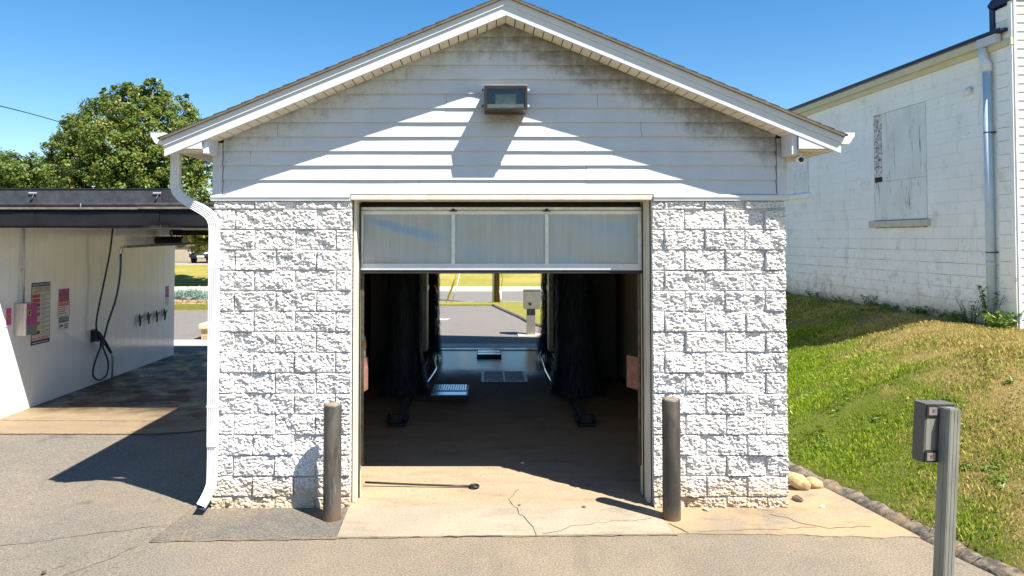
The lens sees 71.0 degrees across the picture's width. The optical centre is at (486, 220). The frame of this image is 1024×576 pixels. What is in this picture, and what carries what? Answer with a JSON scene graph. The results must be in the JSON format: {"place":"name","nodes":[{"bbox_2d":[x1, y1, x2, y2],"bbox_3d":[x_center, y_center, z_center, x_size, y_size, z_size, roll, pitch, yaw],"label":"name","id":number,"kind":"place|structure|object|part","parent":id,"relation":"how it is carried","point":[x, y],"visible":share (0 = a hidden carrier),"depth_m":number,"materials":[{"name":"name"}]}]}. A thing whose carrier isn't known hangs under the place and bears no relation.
{"place":"outdoors","nodes":[
{"label":"outdoors","id":0,"kind":"place"},
{"bbox_2d":[0,351,207,433],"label":"bay floor","id":1,"kind":"structure","parent":0,"point":[166,395],"depth_m":11.97,"materials":[{"name":"beige concrete"}]},
{"bbox_2d":[175,235,205,260],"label":"beige building","id":2,"kind":"structure","parent":0,"point":[181,254],"depth_m":57.55,"materials":[{"name":"paint"}]},
{"bbox_2d":[175,261,207,262],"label":"lot","id":3,"kind":"structure","parent":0,"point":[190,262],"depth_m":52.15,"materials":[{"name":"grey asphalt"}]},
{"bbox_2d":[189,245,207,262],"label":"parked car","id":4,"kind":"object","parent":3,"relation":"on","point":[193,257],"visible":0.23,"depth_m":50.21,"materials":[{"name":"paint"}]},
{"bbox_2d":[199,322,207,339],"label":"stone pier","id":5,"kind":"structure","parent":0,"point":[203,327],"depth_m":20.02,"materials":[{"name":"beige stone"}]},
{"bbox_2d":[175,265,541,285],"bbox_3d":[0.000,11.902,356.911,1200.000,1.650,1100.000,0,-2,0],"label":"ground","id":6,"kind":"structure","parent":0,"point":[191,275],"depth_m":42.68,"materials":[{"name":"green plant"}]},
{"bbox_2d":[0,149,38,187],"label":"distant tree","id":7,"kind":"object","parent":6,"relation":"on","point":[2,157],"visible":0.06,"depth_m":95.55,"materials":[{"name":"green plant"}]},
{"bbox_2d":[0,150,56,187],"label":"distant tree","id":8,"kind":"object","parent":6,"relation":"on","point":[8,171],"visible":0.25,"depth_m":90.38,"materials":[{"name":"green plant"}]},
{"bbox_2d":[11,153,67,187],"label":"distant tree","id":9,"kind":"object","parent":6,"relation":"on","point":[30,181],"visible":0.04,"depth_m":93.60,"materials":[{"name":"green plant"}]},
{"bbox_2d":[37,162,87,187],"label":"distant tree","id":10,"kind":"object","parent":6,"relation":"on","point":[59,177],"visible":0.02,"depth_m":91.56,"materials":[{"name":"green plant"}]},
{"bbox_2d":[37,77,213,202],"bbox_3d":[-19.582,-2.228,39.306,10.634,11.802,5.956,0,-2,0],"label":"maple tree","id":11,"kind":"object","parent":6,"relation":"on","point":[129,160],"visible":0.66,"depth_m":38.39,"materials":[{"name":"green plant"}]},
{"bbox_2d":[175,263,207,264],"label":"kerb","id":12,"kind":"structure","parent":6,"relation":"on","point":[191,263],"depth_m":48.30,"materials":[{"name":"beige concrete"}]},
{"bbox_2d":[176,194,214,254],"bbox_3d":[-15.914,0.839,40.501,4.022,4.679,4.604,1,-2,-22],"label":"yellow green tree","id":13,"kind":"object","parent":6,"relation":"on","point":[199,238],"visible":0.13,"depth_m":39.58,"materials":[{"name":"green plant"}]},
{"bbox_2d":[175,292,541,301],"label":"road","id":14,"kind":"structure","parent":0,"point":[485,296],"depth_m":32.66,"materials":[{"name":"grey asphalt"}]},
{"bbox_2d":[174,286,542,291],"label":"pavement","id":15,"kind":"structure","parent":0,"point":[478,288],"depth_m":37.62,"materials":[{"name":"beige concrete"}]},
{"bbox_2d":[174,302,544,322],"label":"verge","id":16,"kind":"structure","parent":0,"point":[517,308],"depth_m":28.33,"materials":[{"name":"plant"}]},
{"bbox_2d":[174,299,207,303],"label":"planter wall","id":17,"kind":"structure","parent":16,"relation":"on","point":[189,301],"depth_m":28.68,"materials":[{"name":"stone"}]},
{"bbox_2d":[174,286,207,299],"bbox_3d":[-12.124,2.955,29.162,5.148,0.592,1.765,0,-2,0],"label":"juniper","id":18,"kind":"object","parent":17,"relation":"on","point":[197,294],"visible":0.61,"depth_m":28.94,"materials":[{"name":"green plant"}]},
{"bbox_2d":[492,274,502,301],"bbox_3d":[0.436,-1.100,29.431,0.428,9.000,0.245,0,-2,0],"label":"utility pole","id":19,"kind":"object","parent":16,"relation":"on","point":[496,292],"visible":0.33,"depth_m":29.24,"materials":[{"name":"brown wood"}]},
{"bbox_2d":[446,274,459,301],"bbox_3d":[-0.655,0.679,29.336,2.029,5.370,0.136,0,-2,0],"label":"guy wire","id":20,"kind":"object","parent":19,"relation":"attached to","point":[452,286],"visible":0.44,"depth_m":29.27,"materials":[{"name":"yellow plastic"}]},
{"bbox_2d":[0,0,990,198],"label":"sky","id":21,"kind":"structure","parent":0,"point":[56,55],"materials":[{"name":"blue"}]},
{"bbox_2d":[0,306,994,575],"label":"parking lot","id":22,"kind":"structure","parent":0,"point":[92,504],"depth_m":6.22,"materials":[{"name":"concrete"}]},
{"bbox_2d":[0,188,216,417],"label":"self serve bay","id":23,"kind":"object","parent":22,"relation":"on","point":[67,236],"visible":0.87,"depth_m":13.21,"materials":[{"name":"plastic"}]},
{"bbox_2d":[5,307,11,326],"bbox_3d":[-7.573,1.522,11.347,0.010,0.300,0.155,0,-2,0],"label":"pink sign","id":24,"kind":"object","parent":23,"relation":"attached to","point":[8,316],"visible":1,"depth_m":11.35,"materials":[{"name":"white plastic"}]},
{"bbox_2d":[14,228,36,335],"bbox_3d":[-7.474,0.970,11.639,0.212,1.760,0.280,0,-2,0],"label":"coin box","id":25,"kind":"object","parent":23,"relation":"attached to","point":[25,318],"visible":0.95,"depth_m":11.53,"materials":[{"name":"grey metal"}]},
{"bbox_2d":[31,281,50,345],"bbox_3d":[-7.575,1.569,12.178,0.007,1.040,0.510,0,-2,0],"label":"instruction sign","id":26,"kind":"object","parent":23,"relation":"attached to","point":[40,295],"visible":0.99,"depth_m":12.22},
{"bbox_2d":[58,316,68,330],"bbox_3d":[-7.576,1.844,12.836,0.005,0.245,0.310,0,-2,0],"label":"notice sign","id":27,"kind":"object","parent":23,"relation":"attached to","point":[63,323],"visible":1,"depth_m":12.83,"materials":[{"name":"white paper"}]},
{"bbox_2d":[58,301,69,316],"bbox_3d":[-7.576,1.587,12.843,0.005,0.250,0.360,0,-2,0],"label":"caution sign","id":28,"kind":"object","parent":23,"relation":"attached to","point":[63,308],"visible":1,"depth_m":12.83,"materials":[{"name":"white paper"}]},
{"bbox_2d":[59,288,68,302],"bbox_3d":[-7.576,1.339,12.847,0.004,0.235,0.315,0,-2,0],"label":"pink sign","id":29,"kind":"object","parent":23,"relation":"attached to","point":[63,295],"visible":1,"depth_m":12.83,"materials":[{"name":"pink paper"}]},
{"bbox_2d":[90,329,99,341],"bbox_3d":[-7.524,2.212,13.797,0.108,0.240,0.180,0,-2,0],"label":"wand holder","id":30,"kind":"object","parent":23,"relation":"attached to","point":[94,336],"visible":0.97,"depth_m":13.73,"materials":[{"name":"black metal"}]},
{"bbox_2d":[97,331,113,378],"bbox_3d":[-7.460,2.647,14.047,0.082,1.020,0.623,0,-2,-2],"label":"spray wand","id":31,"kind":"object","parent":30,"relation":"in","point":[105,344],"visible":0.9,"depth_m":14.14,"materials":[{"name":"black metal"}]},
{"bbox_2d":[95,228,113,331],"bbox_3d":[-7.421,1.145,13.897,0.068,2.004,0.344,-1,-2,29],"label":"ceiling hose","id":32,"kind":"object","parent":23,"relation":"hanging from","point":[104,280],"visible":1,"depth_m":13.91,"materials":[{"name":"black rubber"}]},
{"bbox_2d":[137,314,142,325],"bbox_3d":[-7.536,2.163,15.601,0.083,0.265,0.134,0,-2,0],"label":"mat clip","id":33,"kind":"object","parent":23,"relation":"attached to","point":[139,318],"visible":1,"depth_m":15.55,"materials":[{"name":"metal"}]},
{"bbox_2d":[146,312,151,323],"bbox_3d":[-7.536,2.168,16.001,0.083,0.265,0.134,0,-2,0],"label":"mat clip","id":34,"kind":"object","parent":23,"relation":"attached to","point":[148,315],"visible":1,"depth_m":15.95,"materials":[{"name":"metal"}]},
{"bbox_2d":[154,310,159,321],"bbox_3d":[-7.536,2.184,16.401,0.083,0.265,0.134,0,-2,0],"label":"mat clip","id":35,"kind":"object","parent":23,"relation":"attached to","point":[156,314],"visible":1,"depth_m":16.35,"materials":[{"name":"metal"}]},
{"bbox_2d":[119,242,208,253],"bbox_3d":[-5.646,0.391,14.303,0.089,0.473,4.244,0,-2,18],"label":"overhead boom","id":36,"kind":"object","parent":23,"relation":"attached to","point":[153,245],"visible":0.61,"depth_m":13.17,"materials":[{"name":"black metal"}]},
{"bbox_2d":[92,254,121,380],"bbox_3d":[-6.979,1.826,13.113,0.328,2.475,2.211,1,-2,-32],"label":"hose","id":37,"kind":"object","parent":36,"relation":"hanging from","point":[108,321],"visible":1,"depth_m":13.54,"materials":[{"name":"black rubber"}]},
{"bbox_2d":[162,309,167,319],"bbox_3d":[-7.536,2.194,16.800,0.083,0.265,0.134,0,-2,0],"label":"mat clip","id":38,"kind":"object","parent":23,"relation":"attached to","point":[164,312],"visible":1,"depth_m":16.75,"materials":[{"name":"metal"}]},
{"bbox_2d":[165,286,168,304],"bbox_3d":[-7.576,1.780,16.989,0.005,0.450,0.180,0,-2,0],"label":"magenta notice","id":39,"kind":"object","parent":23,"relation":"attached to","point":[167,295],"visible":1,"depth_m":17.01,"materials":[{"name":"pink paper"}]},
{"bbox_2d":[155,230,188,243],"bbox_3d":[-7.255,0.382,16.516,0.610,0.362,0.400,0,-2,0],"label":"bay heater","id":40,"kind":"object","parent":23,"relation":"hanging from","point":[169,239],"visible":0.81,"depth_m":16.35,"materials":[{"name":"black metal"}]},
{"bbox_2d":[174,340,207,344],"bbox_3d":[-21.300,3.370,19.418,37.400,0.138,1.000,0,-2,0],"label":"lane strip","id":41,"kind":"object","parent":22,"relation":"on","point":[190,342],"depth_m":19.40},
{"bbox_2d":[151,500,347,541],"bbox_3d":[-2.126,2.907,6.841,1.608,0.206,1.210,0,-2,0],"label":"asphalt patch","id":42,"kind":"object","parent":22,"relation":"on","point":[194,522],"visible":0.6,"depth_m":6.60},
{"bbox_2d":[323,402,341,521],"bbox_3d":[-1.452,2.310,6.742,0.168,1.194,0.168,0,-2,0],"label":"bollard","id":43,"kind":"object","parent":42,"relation":"on","point":[332,429],"visible":0.96,"depth_m":6.67,"materials":[{"name":"metal"}]},
{"bbox_2d":[438,344,541,347],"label":"exit sill","id":44,"kind":"structure","parent":22,"relation":"on","point":[487,345],"depth_m":17.61,"materials":[{"name":"metal"}]},
{"bbox_2d":[151,0,854,509],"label":"car wash building","id":45,"kind":"structure","parent":22,"relation":"on","point":[655,184],"depth_m":7.08,"materials":[{"name":"paint"}]},
{"bbox_2d":[364,357,367,390],"bbox_3d":[-1.676,1.649,7.598,0.851,0.350,0.142,0,-2,-17],"label":"splash board","id":46,"kind":"object","parent":45,"relation":"attached to","point":[365,373],"visible":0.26,"depth_m":7.70,"materials":[{"name":"pink plastic"}]},
{"bbox_2d":[364,336,365,357],"bbox_3d":[-1.335,1.354,7.727,0.069,0.243,0.071,0,-2,0],"label":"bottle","id":47,"kind":"object","parent":46,"relation":"on","point":[364,347],"visible":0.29,"depth_m":7.71,"materials":[{"name":"white plastic"}]},
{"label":"overhead door","id":48,"kind":"part","parent":45,"relation":"part of","materials":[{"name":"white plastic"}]},
{"bbox_2d":[482,85,528,113],"bbox_3d":[0.181,-1.172,6.964,0.454,0.240,0.271,0,-2,0],"label":"wall light","id":49,"kind":"object","parent":45,"relation":"attached to","point":[505,99],"visible":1,"depth_m":6.83,"materials":[{"name":"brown metal"}]},
{"bbox_2d":[627,355,637,389],"bbox_3d":[1.944,1.651,7.655,0.936,0.350,0.154,-1,-2,23],"label":"splash board","id":50,"kind":"object","parent":45,"relation":"attached to","point":[632,372],"visible":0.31,"depth_m":7.81,"materials":[{"name":"plastic"}]},
{"bbox_2d":[794,152,804,162],"bbox_3d":[3.034,-0.606,6.952,0.072,0.112,0.172,0,-2,14],"label":"security camera","id":51,"kind":"object","parent":45,"relation":"attached to","point":[799,158],"visible":0.92,"depth_m":6.88,"materials":[{"name":"white plastic"}]},
{"bbox_2d":[337,506,673,537],"bbox_3d":[0.160,2.898,6.675,3.024,0.215,0.734,0,-2,0],"label":"driveway apron","id":52,"kind":"object","parent":22,"relation":"on","point":[390,521],"visible":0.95,"depth_m":6.65,"materials":[{"name":"concrete"}]},
{"bbox_2d":[492,304,540,326],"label":"kerb","id":53,"kind":"structure","parent":22,"relation":"on","point":[522,318],"depth_m":24.74,"materials":[{"name":"concrete"}]},
{"bbox_2d":[517,289,539,336],"bbox_3d":[1.275,2.565,19.640,0.850,1.360,0.500,0,-2,0],"label":"exit terminal","id":54,"kind":"object","parent":22,"relation":"on","point":[531,300],"visible":0.9,"depth_m":19.48,"materials":[{"name":"metal"}]},
{"bbox_2d":[655,470,920,538],"bbox_3d":[2.770,2.921,7.503,2.272,0.212,2.446,0,-2,0],"label":"sandy strip","id":55,"kind":"object","parent":22,"relation":"on","point":[838,516],"visible":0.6,"depth_m":6.68,"materials":[{"name":"beige concrete"}]},
{"bbox_2d":[662,396,680,521],"bbox_3d":[1.738,2.286,6.742,0.168,1.243,0.168,0,-2,0],"label":"bollard","id":56,"kind":"object","parent":55,"relation":"on","point":[671,476],"visible":0.94,"depth_m":6.67,"materials":[{"name":"metal"}]},
{"bbox_2d":[792,495,803,501],"bbox_3d":[3.118,2.790,7.190,0.080,0.056,0.123,0,-2,0],"label":"dirt clod","id":57,"kind":"object","parent":55,"relation":"on","point":[796,498],"visible":1,"depth_m":7.16,"materials":[{"name":"beige stone"}]},
{"bbox_2d":[787,472,810,490],"bbox_3d":[3.271,2.743,7.532,0.263,0.185,0.162,0,-2,0],"label":"rock","id":58,"kind":"object","parent":55,"relation":"on","point":[799,481],"visible":0.9,"depth_m":7.47,"materials":[{"name":"beige stone"}]},
{"bbox_2d":[806,476,823,488],"bbox_3d":[3.461,2.776,7.587,0.209,0.127,0.157,0,-2,0],"label":"rock","id":59,"kind":"object","parent":55,"relation":"on","point":[815,483],"visible":0.76,"depth_m":7.53,"materials":[{"name":"beige stone"}]},
{"bbox_2d":[788,461,1023,575],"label":"kerb","id":60,"kind":"structure","parent":22,"relation":"on","point":[986,564],"depth_m":6.50,"materials":[{"name":"concrete"}]},
{"bbox_2d":[922,521,993,554],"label":"dry grass clippings","id":61,"kind":"object","parent":60,"relation":"on","point":[957,535],"visible":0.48,"depth_m":5.98,"materials":[{"name":"plant"}]},
{"bbox_2d":[912,400,960,575],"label":"keypad post","id":62,"kind":"object","parent":22,"relation":"on","point":[936,430],"visible":1,"depth_m":4.43,"materials":[{"name":"grey metal"}]},
{"bbox_2d":[351,348,652,505],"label":"wash floor","id":63,"kind":"structure","parent":0,"point":[488,437],"depth_m":9.21,"materials":[{"name":"concrete"}]},
{"bbox_2d":[386,354,432,425],"bbox_3d":[-1.270,2.891,13.369,0.300,0.161,6.720,0,-2,0],"label":"floor rail","id":64,"kind":"object","parent":63,"relation":"on","point":[400,417],"visible":0.8,"depth_m":10.58,"materials":[{"name":"metal"}]},
{"bbox_2d":[365,481,478,488],"bbox_3d":[-0.682,2.789,7.555,1.216,0.052,0.112,0,-2,0],"label":"trip rod","id":65,"kind":"object","parent":63,"relation":"on","point":[474,486],"visible":1,"depth_m":7.57,"materials":[{"name":"black metal"}]},
{"bbox_2d":[426,357,436,386],"bbox_3d":[-1.055,2.916,13.732,0.194,0.132,2.820,0,-2,0],"label":"wheel guide","id":66,"kind":"object","parent":63,"relation":"on","point":[434,371],"visible":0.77,"depth_m":13.60,"materials":[{"name":"metal"}]},
{"bbox_2d":[429,384,468,400],"bbox_3d":[-0.615,2.884,12.029,0.630,0.105,0.900,0,-2,0],"label":"floor grate","id":67,"kind":"object","parent":63,"relation":"on","point":[449,392],"visible":1,"depth_m":11.78,"materials":[{"name":"metal"}]},
{"bbox_2d":[477,350,501,357],"bbox_3d":[0.055,3.009,16.202,0.550,0.075,0.650,0,-2,0],"label":"sensor box","id":68,"kind":"object","parent":63,"relation":"on","point":[488,353],"visible":1,"depth_m":15.94,"materials":[{"name":"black metal"}]},
{"bbox_2d":[370,274,615,398],"bbox_3d":[0.120,1.540,14.120,4.480,2.880,4.731,0,-2,0],"label":"wash gantry","id":69,"kind":"object","parent":63,"relation":"on","point":[577,337],"visible":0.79,"depth_m":12.10,"materials":[{"name":"black fabric"}]},
{"bbox_2d":[481,371,527,381],"bbox_3d":[0.330,2.975,13.677,0.860,0.012,1.060,0,-2,0],"label":"floor drain","id":70,"kind":"object","parent":63,"relation":"on","point":[503,376],"visible":1,"depth_m":13.69,"materials":[{"name":"metal"}]},
{"bbox_2d":[541,358,553,389],"bbox_3d":[1.153,2.912,13.593,0.099,0.132,2.999,0,-2,2],"label":"wheel guide","id":71,"kind":"object","parent":63,"relation":"on","point":[546,372],"visible":0.85,"depth_m":13.55,"materials":[{"name":"metal"}]},
{"bbox_2d":[546,353,595,425],"bbox_3d":[1.400,2.891,13.369,0.300,0.161,6.720,0,-2,0],"label":"floor rail","id":72,"kind":"object","parent":63,"relation":"on","point":[581,417],"visible":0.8,"depth_m":10.50,"materials":[{"name":"metal"}]},
{"bbox_2d":[784,290,1023,572],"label":"grass slope","id":73,"kind":"structure","parent":0,"point":[839,413],"depth_m":8.15,"materials":[{"name":"plant"}]},
{"bbox_2d":[804,291,819,296],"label":"weed","id":74,"kind":"object","parent":73,"relation":"on","point":[809,292],"visible":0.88,"depth_m":15.97,"materials":[{"name":"green plant"}]},
{"bbox_2d":[826,295,852,301],"bbox_3d":[7.405,1.649,14.848,0.652,0.176,0.362,-1,-2,40],"label":"weed","id":75,"kind":"object","parent":73,"relation":"on","point":[837,300],"visible":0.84,"depth_m":14.93,"materials":[{"name":"green plant"}]},
{"bbox_2d":[860,293,877,304],"bbox_3d":[7.468,1.567,14.014,0.366,0.283,0.272,-1,-2,43],"label":"weed","id":76,"kind":"object","parent":73,"relation":"on","point":[868,297],"visible":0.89,"depth_m":14.01,"materials":[{"name":"green plant"}]},
{"bbox_2d":[865,302,886,306],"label":"weed","id":77,"kind":"object","parent":73,"relation":"on","point":[874,304],"visible":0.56,"depth_m":13.67,"materials":[{"name":"green plant"}]},
{"bbox_2d":[875,302,899,309],"bbox_3d":[7.464,1.604,13.312,0.696,0.210,0.601,0,-2,0],"label":"weed","id":78,"kind":"object","parent":73,"relation":"on","point":[885,306],"visible":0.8,"depth_m":13.17,"materials":[{"name":"green plant"}]},
{"bbox_2d":[783,0,1023,329],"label":"white block building","id":79,"kind":"structure","parent":73,"relation":"on","point":[911,194],"depth_m":12.51,"materials":[{"name":"concrete"}]},
{"bbox_2d":[787,158,811,199],"bbox_3d":[7.393,-1.232,17.363,0.081,1.452,1.755,0,-2,-3],"label":"boarded window","id":80,"kind":"structure","parent":79,"relation":"in","point":[797,173],"depth_m":17.09,"materials":[{"name":"white wood"}]},
{"bbox_2d":[869,101,930,227],"bbox_3d":[7.595,-0.974,13.265,0.086,2.182,1.735,0,-2,-3],"label":"boarded window","id":81,"kind":"structure","parent":79,"relation":"in","point":[900,141],"depth_m":13.18,"materials":[{"name":"white wood"}]},
{"bbox_2d":[787,308,1023,489],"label":"lawn weeds","id":82,"kind":"object","parent":73,"relation":"on","point":[969,464],"visible":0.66,"depth_m":8.44,"materials":[{"name":"green plant"}]},
{"bbox_2d":[910,308,920,314],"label":"weed","id":83,"kind":"object","parent":73,"relation":"on","point":[914,311],"visible":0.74,"depth_m":12.17,"materials":[{"name":"green plant"}]},
{"bbox_2d":[905,306,935,315],"bbox_3d":[7.606,1.577,12.517,0.412,0.196,0.614,1,-2,-26],"label":"weed","id":84,"kind":"object","parent":73,"relation":"on","point":[923,311],"visible":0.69,"depth_m":12.46,"materials":[{"name":"green plant"}]},
{"bbox_2d":[936,309,962,318],"bbox_3d":[7.562,1.556,11.692,0.515,0.218,0.336,0,-2,0],"label":"weed","id":85,"kind":"object","parent":73,"relation":"on","point":[942,315],"visible":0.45,"depth_m":11.67,"materials":[{"name":"green plant"}]},
{"bbox_2d":[945,312,978,322],"bbox_3d":[7.290,1.511,11.072,0.363,0.230,0.489,1,-2,-40],"label":"weed","id":86,"kind":"object","parent":73,"relation":"on","point":[955,318],"visible":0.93,"depth_m":11.03,"materials":[{"name":"green plant"}]},
{"bbox_2d":[956,299,982,323],"bbox_3d":[7.567,1.405,11.170,0.412,0.473,0.490,0,-2,0],"label":"weed","id":87,"kind":"object","parent":73,"relation":"on","point":[971,309],"visible":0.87,"depth_m":11.20,"materials":[{"name":"green plant"}]},
{"bbox_2d":[977,285,1005,325],"bbox_3d":[7.575,1.292,10.770,0.287,0.679,0.408,1,-2,-44],"label":"weed","id":88,"kind":"object","parent":73,"relation":"on","point":[983,298],"visible":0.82,"depth_m":10.77,"materials":[{"name":"green plant"}]},
{"bbox_2d":[974,306,1023,328],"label":"weed","id":89,"kind":"object","parent":73,"relation":"on","point":[999,322],"visible":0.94,"depth_m":10.39,"materials":[{"name":"green plant"}]},
{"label":"wooden pole","id":90,"kind":"object","parent":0,"visible":0},
{"bbox_2d":[0,106,105,131],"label":"overhead cable","id":91,"kind":"object","parent":90,"relation":"attached to","point":[46,118],"visible":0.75,"depth_m":28.10,"materials":[{"name":"black rubber"}]}
]}

